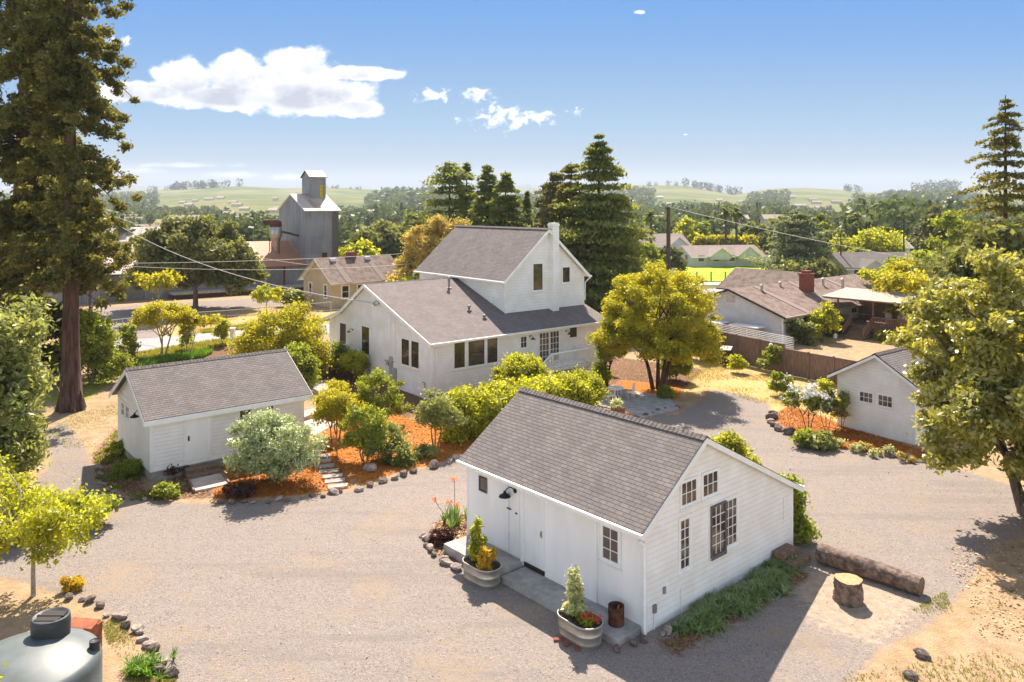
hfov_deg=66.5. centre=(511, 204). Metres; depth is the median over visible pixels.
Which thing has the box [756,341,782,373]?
plant
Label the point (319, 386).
garden path
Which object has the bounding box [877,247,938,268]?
background tree
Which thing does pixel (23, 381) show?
eucalyptus tree
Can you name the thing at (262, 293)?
round tree
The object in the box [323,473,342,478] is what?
paving stone
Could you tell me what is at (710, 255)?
tan house
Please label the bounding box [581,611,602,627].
red flowers
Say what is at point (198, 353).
bright grass
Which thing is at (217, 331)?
upright bush
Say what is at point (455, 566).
edging rock
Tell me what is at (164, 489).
plant
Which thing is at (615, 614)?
rusty can
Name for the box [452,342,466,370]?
window
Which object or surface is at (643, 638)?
edging rock
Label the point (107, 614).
edging rock
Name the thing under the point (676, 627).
strap leaf clump
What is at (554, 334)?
french door
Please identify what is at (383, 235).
dark round tree
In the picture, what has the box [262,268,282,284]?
sliding door
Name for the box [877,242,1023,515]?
magnolia tree
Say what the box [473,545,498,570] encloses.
amber plant
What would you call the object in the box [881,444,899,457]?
mulch plant
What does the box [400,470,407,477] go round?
edging rock
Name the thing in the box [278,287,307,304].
round bush
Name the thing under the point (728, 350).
wheeled bin
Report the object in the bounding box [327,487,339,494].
edging rock
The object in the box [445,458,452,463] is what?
edging rock
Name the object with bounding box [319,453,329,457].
paving stone
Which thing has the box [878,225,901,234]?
midground tree
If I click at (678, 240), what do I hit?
pink roofed house
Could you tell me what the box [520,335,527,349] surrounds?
window
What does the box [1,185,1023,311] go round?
valley terrain
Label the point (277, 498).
edging rock
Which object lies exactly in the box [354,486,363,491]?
edging rock
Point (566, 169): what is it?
conifer tree
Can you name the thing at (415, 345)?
window
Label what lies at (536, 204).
conifer tree
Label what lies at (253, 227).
valley woodland
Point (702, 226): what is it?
cone tree
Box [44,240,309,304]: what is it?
barn
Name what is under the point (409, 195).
hillside woodland
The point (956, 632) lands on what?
ground
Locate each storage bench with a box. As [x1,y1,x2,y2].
[711,320,729,332]
[729,323,764,339]
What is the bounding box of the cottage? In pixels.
[444,387,804,645]
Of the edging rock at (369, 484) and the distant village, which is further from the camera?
the distant village
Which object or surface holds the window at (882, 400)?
in the garage
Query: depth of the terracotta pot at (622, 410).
42.45 m
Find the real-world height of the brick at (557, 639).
0.060 m
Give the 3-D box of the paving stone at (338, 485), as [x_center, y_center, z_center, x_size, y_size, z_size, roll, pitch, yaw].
[-7.069,11.453,31.758,0.850,0.135,0.409,0,0,-18]
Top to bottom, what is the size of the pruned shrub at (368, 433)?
2.847 m
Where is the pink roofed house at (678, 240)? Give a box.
[639,233,690,259]
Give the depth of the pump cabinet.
19.43 m
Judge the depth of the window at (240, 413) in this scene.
34.86 m
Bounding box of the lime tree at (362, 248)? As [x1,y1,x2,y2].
[339,237,380,257]
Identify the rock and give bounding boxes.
[65,592,72,599]
[78,596,85,601]
[84,594,96,603]
[95,465,104,468]
[96,600,104,608]
[103,612,110,617]
[111,611,127,619]
[121,620,130,628]
[131,624,144,631]
[135,629,144,634]
[136,635,149,642]
[141,639,156,648]
[146,642,159,652]
[152,663,165,672]
[155,656,167,664]
[163,665,179,678]
[217,500,225,503]
[228,498,234,503]
[273,495,282,501]
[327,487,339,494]
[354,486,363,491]
[363,463,376,471]
[366,481,373,487]
[378,477,387,483]
[391,473,398,479]
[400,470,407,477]
[409,468,417,473]
[426,543,432,548]
[429,459,438,468]
[439,555,448,559]
[439,558,453,565]
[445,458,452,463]
[450,453,461,459]
[450,562,461,570]
[613,644,619,652]
[629,639,637,645]
[639,634,647,642]
[664,625,671,634]
[765,412,778,419]
[774,423,782,431]
[781,427,795,434]
[884,451,895,457]
[902,669,918,681]
[913,647,931,660]
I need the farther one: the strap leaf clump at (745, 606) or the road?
the road
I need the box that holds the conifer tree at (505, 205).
[478,170,535,227]
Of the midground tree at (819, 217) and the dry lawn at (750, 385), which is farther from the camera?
the midground tree at (819, 217)
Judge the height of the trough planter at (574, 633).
0.600 m
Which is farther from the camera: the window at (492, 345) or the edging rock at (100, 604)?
the window at (492, 345)
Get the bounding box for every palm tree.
[641,209,658,258]
[716,206,731,244]
[730,206,743,244]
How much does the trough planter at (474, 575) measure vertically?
0.600 m
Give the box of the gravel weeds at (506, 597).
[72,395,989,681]
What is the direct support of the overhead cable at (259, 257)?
attached to the utility pole at (90, 299)
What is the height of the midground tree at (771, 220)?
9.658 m
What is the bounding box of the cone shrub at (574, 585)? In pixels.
[560,565,587,616]
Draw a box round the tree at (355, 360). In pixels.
[337,349,370,380]
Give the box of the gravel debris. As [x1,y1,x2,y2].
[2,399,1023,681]
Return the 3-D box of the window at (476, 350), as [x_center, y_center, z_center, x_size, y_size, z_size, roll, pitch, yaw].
[-2.172,9.060,47.943,1.450,1.760,0.070,0,0,-39]
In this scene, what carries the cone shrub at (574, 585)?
in the trough planter at (574, 633)
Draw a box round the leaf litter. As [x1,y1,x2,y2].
[92,357,1023,638]
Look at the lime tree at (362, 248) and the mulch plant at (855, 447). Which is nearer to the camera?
the mulch plant at (855, 447)
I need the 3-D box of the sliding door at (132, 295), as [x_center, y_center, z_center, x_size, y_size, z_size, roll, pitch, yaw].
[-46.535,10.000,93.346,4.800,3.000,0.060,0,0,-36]
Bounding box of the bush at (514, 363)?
[488,348,551,388]
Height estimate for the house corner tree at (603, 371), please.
3.640 m
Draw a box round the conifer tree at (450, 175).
[396,160,476,269]
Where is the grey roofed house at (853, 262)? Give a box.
[823,252,915,274]
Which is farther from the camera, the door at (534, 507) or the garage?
the garage
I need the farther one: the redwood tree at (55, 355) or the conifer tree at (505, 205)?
the conifer tree at (505, 205)
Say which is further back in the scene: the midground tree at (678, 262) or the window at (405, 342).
the midground tree at (678, 262)
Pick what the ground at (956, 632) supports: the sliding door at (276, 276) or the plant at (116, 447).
the plant at (116, 447)
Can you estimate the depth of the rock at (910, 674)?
18.92 m
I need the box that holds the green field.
[684,266,767,280]
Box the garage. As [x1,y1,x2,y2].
[827,338,953,444]
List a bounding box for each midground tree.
[632,241,671,281]
[651,245,688,270]
[738,221,768,250]
[755,231,778,251]
[765,214,785,248]
[779,255,849,278]
[807,211,831,227]
[812,221,848,255]
[834,246,870,251]
[839,212,875,237]
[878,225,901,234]
[901,226,926,251]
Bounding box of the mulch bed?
[211,380,925,499]
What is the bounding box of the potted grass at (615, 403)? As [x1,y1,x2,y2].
[609,397,622,409]
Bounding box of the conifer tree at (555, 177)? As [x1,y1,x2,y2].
[531,172,568,227]
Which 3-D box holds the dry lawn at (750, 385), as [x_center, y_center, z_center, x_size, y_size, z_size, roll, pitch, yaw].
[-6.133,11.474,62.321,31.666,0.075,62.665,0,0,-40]
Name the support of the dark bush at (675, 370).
on the dry lawn at (750, 385)
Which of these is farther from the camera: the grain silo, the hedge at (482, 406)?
the grain silo
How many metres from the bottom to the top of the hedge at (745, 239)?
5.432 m
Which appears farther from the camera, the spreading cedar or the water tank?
the spreading cedar
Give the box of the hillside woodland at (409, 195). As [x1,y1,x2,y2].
[0,185,980,211]
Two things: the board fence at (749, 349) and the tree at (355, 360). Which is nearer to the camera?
the tree at (355, 360)
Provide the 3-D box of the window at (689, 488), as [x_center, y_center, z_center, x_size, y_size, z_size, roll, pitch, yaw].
[5.047,8.175,22.200,0.880,0.810,0.070,0,0,-41]
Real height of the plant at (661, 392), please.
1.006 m
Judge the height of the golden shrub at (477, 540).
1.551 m
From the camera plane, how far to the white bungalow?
192.16 m
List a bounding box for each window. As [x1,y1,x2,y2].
[121,399,124,417]
[125,403,129,421]
[238,409,253,421]
[266,405,274,410]
[309,282,311,295]
[323,284,326,298]
[339,322,346,347]
[341,285,349,299]
[361,324,369,357]
[401,337,409,367]
[411,339,419,370]
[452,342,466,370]
[467,339,485,368]
[479,475,486,492]
[486,337,498,365]
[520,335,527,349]
[532,262,543,291]
[562,266,570,283]
[569,327,577,339]
[598,523,621,570]
[677,513,692,576]
[679,475,699,510]
[698,255,703,261]
[701,467,720,501]
[708,493,739,560]
[851,307,857,314]
[858,389,873,404]
[876,392,893,409]
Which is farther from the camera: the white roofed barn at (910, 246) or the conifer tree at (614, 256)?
the white roofed barn at (910, 246)
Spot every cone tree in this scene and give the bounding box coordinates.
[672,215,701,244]
[691,221,710,235]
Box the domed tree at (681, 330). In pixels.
[585,258,727,388]
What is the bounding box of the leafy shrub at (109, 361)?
[52,304,137,385]
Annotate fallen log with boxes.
[815,543,924,596]
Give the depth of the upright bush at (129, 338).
56.40 m
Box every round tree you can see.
[249,284,283,310]
[344,206,427,259]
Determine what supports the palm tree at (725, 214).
on the valley terrain at (257, 199)
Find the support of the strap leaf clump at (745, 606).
on the gravel driveway
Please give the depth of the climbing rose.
40.13 m
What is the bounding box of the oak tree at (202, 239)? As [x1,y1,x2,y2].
[119,210,269,307]
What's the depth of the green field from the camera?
134.94 m
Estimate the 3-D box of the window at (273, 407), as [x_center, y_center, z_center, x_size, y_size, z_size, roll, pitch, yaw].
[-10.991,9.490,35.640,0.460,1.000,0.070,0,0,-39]
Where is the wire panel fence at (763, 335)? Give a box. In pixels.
[712,322,793,349]
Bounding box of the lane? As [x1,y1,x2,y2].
[687,282,720,284]
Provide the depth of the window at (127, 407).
35.17 m
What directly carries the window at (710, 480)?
in the cottage
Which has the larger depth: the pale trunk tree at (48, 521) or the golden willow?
the golden willow
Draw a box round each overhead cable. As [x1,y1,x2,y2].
[106,253,403,263]
[107,213,306,264]
[123,228,373,302]
[128,264,404,269]
[668,206,920,260]
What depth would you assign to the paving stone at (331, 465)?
34.16 m
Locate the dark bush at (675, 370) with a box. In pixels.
[654,353,694,380]
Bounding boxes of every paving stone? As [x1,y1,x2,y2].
[315,463,334,468]
[316,458,331,462]
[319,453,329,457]
[319,468,338,473]
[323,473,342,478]
[325,478,344,483]
[328,482,347,488]
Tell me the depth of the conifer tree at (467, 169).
101.22 m
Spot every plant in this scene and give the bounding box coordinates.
[56,574,86,593]
[102,439,124,455]
[109,458,144,477]
[146,479,180,501]
[164,464,188,476]
[221,481,257,498]
[380,450,418,469]
[411,441,439,459]
[428,527,457,547]
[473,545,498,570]
[576,611,593,627]
[654,384,675,398]
[726,354,749,372]
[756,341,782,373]
[766,370,793,392]
[788,427,816,446]
[808,429,838,451]
[837,438,847,446]
[849,442,866,452]
[857,440,874,450]
[867,448,883,456]
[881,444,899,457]
[895,450,915,463]
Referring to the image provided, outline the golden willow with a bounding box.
[384,213,472,281]
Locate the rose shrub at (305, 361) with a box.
[284,341,322,387]
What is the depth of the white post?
62.96 m
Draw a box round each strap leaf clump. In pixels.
[121,645,180,680]
[658,610,725,638]
[678,606,739,636]
[687,596,740,626]
[696,589,754,623]
[719,587,764,621]
[720,580,775,610]
[736,576,783,603]
[745,565,794,590]
[745,568,799,599]
[757,556,803,579]
[772,553,814,573]
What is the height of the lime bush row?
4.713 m
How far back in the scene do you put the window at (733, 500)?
23.62 m
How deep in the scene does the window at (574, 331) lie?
53.07 m
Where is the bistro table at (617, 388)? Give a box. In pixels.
[607,386,624,397]
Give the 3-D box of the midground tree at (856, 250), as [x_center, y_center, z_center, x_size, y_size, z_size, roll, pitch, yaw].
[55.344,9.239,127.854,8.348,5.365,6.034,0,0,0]
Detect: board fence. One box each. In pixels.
[665,320,784,373]
[784,348,856,384]
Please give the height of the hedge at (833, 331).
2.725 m
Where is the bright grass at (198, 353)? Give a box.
[134,347,213,365]
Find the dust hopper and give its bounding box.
[263,220,298,253]
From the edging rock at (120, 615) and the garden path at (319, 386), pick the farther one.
the garden path at (319, 386)
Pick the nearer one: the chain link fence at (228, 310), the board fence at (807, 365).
the board fence at (807, 365)
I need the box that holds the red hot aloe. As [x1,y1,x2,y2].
[432,476,466,528]
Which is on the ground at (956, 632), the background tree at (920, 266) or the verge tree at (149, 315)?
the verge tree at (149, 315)
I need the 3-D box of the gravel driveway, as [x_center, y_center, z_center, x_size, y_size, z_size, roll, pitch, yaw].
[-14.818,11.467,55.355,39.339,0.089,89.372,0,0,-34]
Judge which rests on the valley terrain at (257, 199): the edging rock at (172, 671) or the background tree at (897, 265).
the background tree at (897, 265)
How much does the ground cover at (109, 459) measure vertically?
0.164 m
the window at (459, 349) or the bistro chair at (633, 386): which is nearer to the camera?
the bistro chair at (633, 386)
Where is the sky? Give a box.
[0,0,1023,193]
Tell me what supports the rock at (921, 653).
on the ground at (956, 632)
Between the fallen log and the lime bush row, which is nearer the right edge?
the fallen log
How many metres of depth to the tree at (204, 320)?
59.63 m
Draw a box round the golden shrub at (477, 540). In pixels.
[467,515,488,561]
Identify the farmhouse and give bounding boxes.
[315,223,607,399]
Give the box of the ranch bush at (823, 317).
[803,301,843,340]
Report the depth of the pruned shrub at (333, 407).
35.95 m
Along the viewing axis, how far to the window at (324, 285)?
88.33 m
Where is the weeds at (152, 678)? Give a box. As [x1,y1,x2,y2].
[48,402,1023,681]
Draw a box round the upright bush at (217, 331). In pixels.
[211,318,231,344]
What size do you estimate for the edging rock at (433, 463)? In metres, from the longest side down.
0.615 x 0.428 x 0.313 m
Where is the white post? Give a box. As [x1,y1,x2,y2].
[229,327,235,347]
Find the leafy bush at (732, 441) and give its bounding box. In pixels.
[709,428,764,465]
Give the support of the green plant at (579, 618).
in the trough planter at (574, 633)
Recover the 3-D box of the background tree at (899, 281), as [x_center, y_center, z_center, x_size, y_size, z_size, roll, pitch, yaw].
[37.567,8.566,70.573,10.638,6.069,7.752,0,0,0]
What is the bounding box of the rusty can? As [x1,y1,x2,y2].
[608,601,623,627]
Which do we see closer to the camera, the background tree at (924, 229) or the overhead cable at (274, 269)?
the overhead cable at (274, 269)
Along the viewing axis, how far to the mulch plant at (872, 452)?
35.67 m
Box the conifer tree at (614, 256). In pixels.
[544,134,667,315]
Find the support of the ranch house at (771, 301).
on the ground at (956, 632)
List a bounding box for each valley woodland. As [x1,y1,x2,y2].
[0,194,1023,249]
[104,200,1023,226]
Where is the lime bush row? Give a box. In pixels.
[389,273,419,280]
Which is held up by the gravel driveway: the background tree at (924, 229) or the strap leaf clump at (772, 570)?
the strap leaf clump at (772, 570)
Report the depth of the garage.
38.84 m
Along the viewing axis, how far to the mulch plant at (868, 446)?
36.44 m
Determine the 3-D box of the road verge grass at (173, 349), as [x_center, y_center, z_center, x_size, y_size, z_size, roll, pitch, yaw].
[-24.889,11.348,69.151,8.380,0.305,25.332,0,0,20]
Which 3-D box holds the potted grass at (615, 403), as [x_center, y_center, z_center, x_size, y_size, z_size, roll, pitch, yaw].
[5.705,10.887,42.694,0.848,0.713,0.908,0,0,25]
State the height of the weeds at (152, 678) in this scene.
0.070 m
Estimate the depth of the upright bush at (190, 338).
60.97 m
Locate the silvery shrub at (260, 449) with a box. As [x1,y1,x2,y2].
[222,405,332,485]
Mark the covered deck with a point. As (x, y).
(856, 328)
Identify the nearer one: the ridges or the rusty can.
the rusty can
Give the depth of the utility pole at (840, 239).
119.94 m
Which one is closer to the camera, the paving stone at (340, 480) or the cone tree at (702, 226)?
the paving stone at (340, 480)
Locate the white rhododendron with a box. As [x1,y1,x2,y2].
[779,380,839,427]
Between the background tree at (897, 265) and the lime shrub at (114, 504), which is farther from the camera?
the background tree at (897, 265)
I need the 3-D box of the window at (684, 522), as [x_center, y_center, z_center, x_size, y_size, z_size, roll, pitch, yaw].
[4.900,9.580,22.071,0.650,1.600,0.070,0,0,-41]
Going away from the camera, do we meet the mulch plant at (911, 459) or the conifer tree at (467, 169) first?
the mulch plant at (911, 459)
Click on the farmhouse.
(472, 304)
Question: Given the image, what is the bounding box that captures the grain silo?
[276,170,341,268]
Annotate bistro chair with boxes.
[608,387,616,401]
[626,382,634,392]
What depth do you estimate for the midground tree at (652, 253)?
114.00 m
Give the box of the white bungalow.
[102,227,160,244]
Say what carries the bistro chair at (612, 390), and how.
on the paved patio
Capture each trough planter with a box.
[462,554,501,589]
[557,606,603,650]
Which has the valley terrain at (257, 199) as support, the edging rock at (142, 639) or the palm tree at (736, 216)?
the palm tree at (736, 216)
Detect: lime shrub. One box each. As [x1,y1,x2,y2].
[0,454,62,539]
[44,490,123,529]
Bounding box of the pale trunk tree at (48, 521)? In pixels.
[0,450,113,596]
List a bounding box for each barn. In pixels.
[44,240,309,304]
[901,239,913,251]
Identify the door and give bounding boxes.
[100,276,143,301]
[185,416,211,461]
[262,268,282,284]
[524,492,544,571]
[538,331,549,363]
[550,329,559,361]
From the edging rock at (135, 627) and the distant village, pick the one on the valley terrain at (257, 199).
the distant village
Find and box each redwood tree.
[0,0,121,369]
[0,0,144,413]
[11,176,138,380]
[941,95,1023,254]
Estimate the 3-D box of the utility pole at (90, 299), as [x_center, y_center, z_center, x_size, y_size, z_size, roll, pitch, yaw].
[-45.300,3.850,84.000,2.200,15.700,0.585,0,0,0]
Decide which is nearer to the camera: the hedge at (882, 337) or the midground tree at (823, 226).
the hedge at (882, 337)
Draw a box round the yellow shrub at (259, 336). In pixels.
[225,294,341,373]
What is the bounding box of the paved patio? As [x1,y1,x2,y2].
[597,390,678,418]
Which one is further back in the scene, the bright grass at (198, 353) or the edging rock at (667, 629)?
the bright grass at (198, 353)
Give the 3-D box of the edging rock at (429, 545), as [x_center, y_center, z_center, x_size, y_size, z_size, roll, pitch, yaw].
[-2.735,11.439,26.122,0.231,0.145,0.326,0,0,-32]
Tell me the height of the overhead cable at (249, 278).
6.155 m
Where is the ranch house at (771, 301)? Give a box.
[701,267,891,343]
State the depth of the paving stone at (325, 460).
34.83 m
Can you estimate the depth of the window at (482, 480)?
26.07 m
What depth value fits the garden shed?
34.45 m
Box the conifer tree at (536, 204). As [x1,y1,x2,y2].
[530,184,551,227]
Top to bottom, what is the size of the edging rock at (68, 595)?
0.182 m
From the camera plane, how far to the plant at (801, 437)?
36.98 m
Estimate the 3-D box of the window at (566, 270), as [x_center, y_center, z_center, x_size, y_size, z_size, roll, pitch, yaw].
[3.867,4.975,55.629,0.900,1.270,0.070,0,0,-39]
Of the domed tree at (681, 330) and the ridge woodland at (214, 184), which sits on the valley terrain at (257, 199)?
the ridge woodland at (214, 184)
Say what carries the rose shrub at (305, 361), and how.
on the ground at (956, 632)
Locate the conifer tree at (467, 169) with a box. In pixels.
[446,162,484,223]
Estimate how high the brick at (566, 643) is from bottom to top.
0.060 m
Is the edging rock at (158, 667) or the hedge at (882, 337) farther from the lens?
the hedge at (882, 337)
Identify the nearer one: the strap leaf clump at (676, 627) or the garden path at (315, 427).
the strap leaf clump at (676, 627)
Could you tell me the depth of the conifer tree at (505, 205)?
87.16 m
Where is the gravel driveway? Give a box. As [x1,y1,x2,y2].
[0,298,1023,681]
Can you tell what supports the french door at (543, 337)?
in the farmhouse
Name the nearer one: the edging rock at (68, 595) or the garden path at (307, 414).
the edging rock at (68, 595)
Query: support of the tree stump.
on the gravel driveway
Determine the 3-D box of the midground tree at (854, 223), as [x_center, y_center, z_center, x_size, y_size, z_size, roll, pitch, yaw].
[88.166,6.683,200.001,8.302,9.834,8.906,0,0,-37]
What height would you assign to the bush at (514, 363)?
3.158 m
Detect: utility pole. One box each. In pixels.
[89,186,97,308]
[666,207,670,276]
[834,234,847,254]
[897,218,910,251]
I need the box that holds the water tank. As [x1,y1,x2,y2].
[0,607,102,681]
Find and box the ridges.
[0,183,1008,193]
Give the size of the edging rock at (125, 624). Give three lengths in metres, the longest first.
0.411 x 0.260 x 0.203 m
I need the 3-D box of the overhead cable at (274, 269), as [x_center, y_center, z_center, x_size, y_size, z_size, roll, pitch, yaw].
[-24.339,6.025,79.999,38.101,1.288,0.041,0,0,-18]
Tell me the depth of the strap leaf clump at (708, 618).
21.41 m
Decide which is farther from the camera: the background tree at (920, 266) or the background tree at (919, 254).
the background tree at (919, 254)
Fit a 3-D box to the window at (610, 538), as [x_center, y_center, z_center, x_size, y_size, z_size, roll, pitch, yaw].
[2.731,9.490,21.803,0.070,1.140,0.820,0,0,-41]
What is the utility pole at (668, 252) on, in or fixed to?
on the valley terrain at (257, 199)
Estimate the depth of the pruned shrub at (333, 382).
38.81 m
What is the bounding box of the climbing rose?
[816,377,840,426]
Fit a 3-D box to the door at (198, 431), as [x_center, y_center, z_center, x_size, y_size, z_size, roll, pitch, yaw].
[-13.468,9.920,33.585,1.130,2.000,0.090,0,0,-39]
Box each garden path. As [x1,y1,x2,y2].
[304,407,315,420]
[304,419,335,436]
[310,379,327,393]
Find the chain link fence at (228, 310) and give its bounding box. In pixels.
[113,301,330,332]
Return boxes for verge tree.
[128,298,198,353]
[130,268,187,320]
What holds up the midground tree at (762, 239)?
on the valley terrain at (257, 199)
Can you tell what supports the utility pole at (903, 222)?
on the valley terrain at (257, 199)
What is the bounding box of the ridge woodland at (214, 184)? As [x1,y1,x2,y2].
[147,178,961,194]
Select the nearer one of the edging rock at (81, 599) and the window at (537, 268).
the edging rock at (81, 599)
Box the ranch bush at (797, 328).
[783,318,818,345]
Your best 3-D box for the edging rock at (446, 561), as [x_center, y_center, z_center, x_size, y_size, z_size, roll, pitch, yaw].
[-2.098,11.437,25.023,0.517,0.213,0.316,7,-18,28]
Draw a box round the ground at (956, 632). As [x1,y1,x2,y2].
[0,292,1023,681]
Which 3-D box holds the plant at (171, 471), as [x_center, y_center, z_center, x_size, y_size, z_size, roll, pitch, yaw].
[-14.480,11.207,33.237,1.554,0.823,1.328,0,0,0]
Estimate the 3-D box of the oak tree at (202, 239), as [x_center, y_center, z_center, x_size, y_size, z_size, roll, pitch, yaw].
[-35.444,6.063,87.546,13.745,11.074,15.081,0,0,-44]
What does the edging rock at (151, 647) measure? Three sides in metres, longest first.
0.347 x 0.279 x 0.212 m
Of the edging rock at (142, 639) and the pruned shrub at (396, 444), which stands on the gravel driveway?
the edging rock at (142, 639)
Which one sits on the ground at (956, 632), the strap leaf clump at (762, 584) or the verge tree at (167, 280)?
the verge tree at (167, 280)
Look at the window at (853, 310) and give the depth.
72.38 m
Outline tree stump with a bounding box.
[832,573,863,607]
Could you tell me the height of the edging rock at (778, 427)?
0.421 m
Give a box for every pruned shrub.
[308,372,368,434]
[309,386,364,450]
[333,402,390,462]
[354,367,414,423]
[360,419,415,461]
[412,386,468,446]
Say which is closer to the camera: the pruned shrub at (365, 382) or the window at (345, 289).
the pruned shrub at (365, 382)
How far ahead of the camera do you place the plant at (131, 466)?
33.06 m
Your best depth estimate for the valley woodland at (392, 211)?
498.52 m
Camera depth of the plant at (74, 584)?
23.23 m
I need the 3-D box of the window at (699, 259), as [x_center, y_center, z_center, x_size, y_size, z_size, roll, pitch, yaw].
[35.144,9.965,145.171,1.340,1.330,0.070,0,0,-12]
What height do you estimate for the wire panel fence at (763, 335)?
2.362 m
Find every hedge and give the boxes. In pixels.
[436,374,570,445]
[536,364,610,406]
[691,233,758,248]
[824,315,840,336]
[869,329,902,341]
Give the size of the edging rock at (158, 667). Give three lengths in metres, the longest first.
0.403 x 0.312 x 0.208 m
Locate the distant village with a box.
[106,195,1000,243]
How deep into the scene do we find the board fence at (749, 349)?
55.67 m
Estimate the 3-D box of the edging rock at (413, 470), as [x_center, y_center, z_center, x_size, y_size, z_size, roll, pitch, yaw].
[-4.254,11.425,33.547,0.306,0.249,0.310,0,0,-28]
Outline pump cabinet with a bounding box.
[71,617,101,645]
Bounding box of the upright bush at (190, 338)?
[176,324,195,347]
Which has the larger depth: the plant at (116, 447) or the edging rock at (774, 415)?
the edging rock at (774, 415)
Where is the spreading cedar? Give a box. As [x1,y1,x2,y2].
[741,210,835,270]
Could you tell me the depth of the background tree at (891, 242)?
137.63 m
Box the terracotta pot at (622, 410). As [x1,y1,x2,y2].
[611,406,624,413]
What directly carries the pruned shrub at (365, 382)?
on the mulch bed
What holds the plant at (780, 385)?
on the dry lawn at (750, 385)
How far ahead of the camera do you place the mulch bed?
35.95 m
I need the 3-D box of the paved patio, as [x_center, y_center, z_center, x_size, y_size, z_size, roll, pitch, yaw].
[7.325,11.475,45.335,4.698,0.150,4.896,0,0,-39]
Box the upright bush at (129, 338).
[116,323,141,360]
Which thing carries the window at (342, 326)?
in the farmhouse
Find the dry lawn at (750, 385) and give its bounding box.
[157,309,836,421]
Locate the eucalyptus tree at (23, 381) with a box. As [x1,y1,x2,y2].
[0,284,62,479]
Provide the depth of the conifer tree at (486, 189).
91.19 m
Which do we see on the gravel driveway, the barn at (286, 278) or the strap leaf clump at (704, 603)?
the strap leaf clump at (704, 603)
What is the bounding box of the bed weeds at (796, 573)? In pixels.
[667,568,806,649]
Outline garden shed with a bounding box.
[108,348,312,481]
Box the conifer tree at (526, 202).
[519,190,532,227]
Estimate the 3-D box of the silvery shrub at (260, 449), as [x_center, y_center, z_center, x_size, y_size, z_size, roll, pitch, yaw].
[-10.056,9.870,32.254,4.226,3.497,3.899,0,0,35]
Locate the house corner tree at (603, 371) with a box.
[591,345,630,385]
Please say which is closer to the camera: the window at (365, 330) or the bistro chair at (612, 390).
the bistro chair at (612, 390)
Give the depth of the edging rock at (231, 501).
29.98 m
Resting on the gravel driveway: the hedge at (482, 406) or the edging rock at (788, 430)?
the edging rock at (788, 430)
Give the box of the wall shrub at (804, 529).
[779,469,822,543]
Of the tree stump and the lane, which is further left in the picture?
the lane
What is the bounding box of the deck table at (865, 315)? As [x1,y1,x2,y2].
[859,314,871,322]
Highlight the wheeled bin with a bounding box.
[720,346,732,364]
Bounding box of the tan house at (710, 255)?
[678,245,765,266]
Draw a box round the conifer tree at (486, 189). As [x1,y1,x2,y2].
[455,165,512,225]
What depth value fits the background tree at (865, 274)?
79.48 m
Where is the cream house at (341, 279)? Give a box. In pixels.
[297,252,396,307]
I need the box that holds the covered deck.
[822,287,920,339]
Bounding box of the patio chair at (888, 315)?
[885,312,891,323]
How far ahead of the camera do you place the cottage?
23.35 m
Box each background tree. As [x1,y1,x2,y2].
[828,234,882,251]
[848,225,913,251]
[857,268,905,291]
[860,257,924,278]
[869,265,932,318]
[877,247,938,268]
[904,245,952,276]
[912,206,943,252]
[916,204,957,252]
[921,208,994,259]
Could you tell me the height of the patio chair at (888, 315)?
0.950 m
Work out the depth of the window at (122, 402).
35.80 m
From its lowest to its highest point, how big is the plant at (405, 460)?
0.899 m
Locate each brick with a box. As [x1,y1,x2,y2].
[553,637,562,641]
[563,641,571,646]
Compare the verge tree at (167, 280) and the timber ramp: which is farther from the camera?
the verge tree at (167, 280)
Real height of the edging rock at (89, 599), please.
0.220 m
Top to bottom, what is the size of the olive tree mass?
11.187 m
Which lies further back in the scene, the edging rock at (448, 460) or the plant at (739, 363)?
the plant at (739, 363)
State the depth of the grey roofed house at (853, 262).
119.11 m
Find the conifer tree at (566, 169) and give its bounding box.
[547,163,602,308]
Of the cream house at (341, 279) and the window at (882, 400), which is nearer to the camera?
the window at (882, 400)
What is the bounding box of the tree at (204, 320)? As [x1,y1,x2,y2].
[180,307,222,350]
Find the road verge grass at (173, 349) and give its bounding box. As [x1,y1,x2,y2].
[130,316,329,361]
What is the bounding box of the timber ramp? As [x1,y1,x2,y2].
[183,462,230,492]
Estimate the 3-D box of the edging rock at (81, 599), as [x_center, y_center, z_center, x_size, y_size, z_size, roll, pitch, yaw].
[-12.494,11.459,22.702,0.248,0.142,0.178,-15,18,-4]
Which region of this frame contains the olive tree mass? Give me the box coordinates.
[892,211,1023,370]
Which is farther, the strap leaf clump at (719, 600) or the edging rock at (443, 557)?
the edging rock at (443, 557)
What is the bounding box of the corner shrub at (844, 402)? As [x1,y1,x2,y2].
[832,391,850,429]
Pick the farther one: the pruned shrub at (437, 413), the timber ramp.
the pruned shrub at (437, 413)
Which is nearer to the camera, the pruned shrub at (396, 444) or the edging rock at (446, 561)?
the edging rock at (446, 561)
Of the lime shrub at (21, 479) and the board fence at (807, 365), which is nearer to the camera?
the lime shrub at (21, 479)
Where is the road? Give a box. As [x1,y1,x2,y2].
[115,288,721,351]
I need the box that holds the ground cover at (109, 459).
[93,429,156,499]
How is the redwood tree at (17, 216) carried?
on the ground at (956, 632)
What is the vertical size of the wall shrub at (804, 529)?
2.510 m

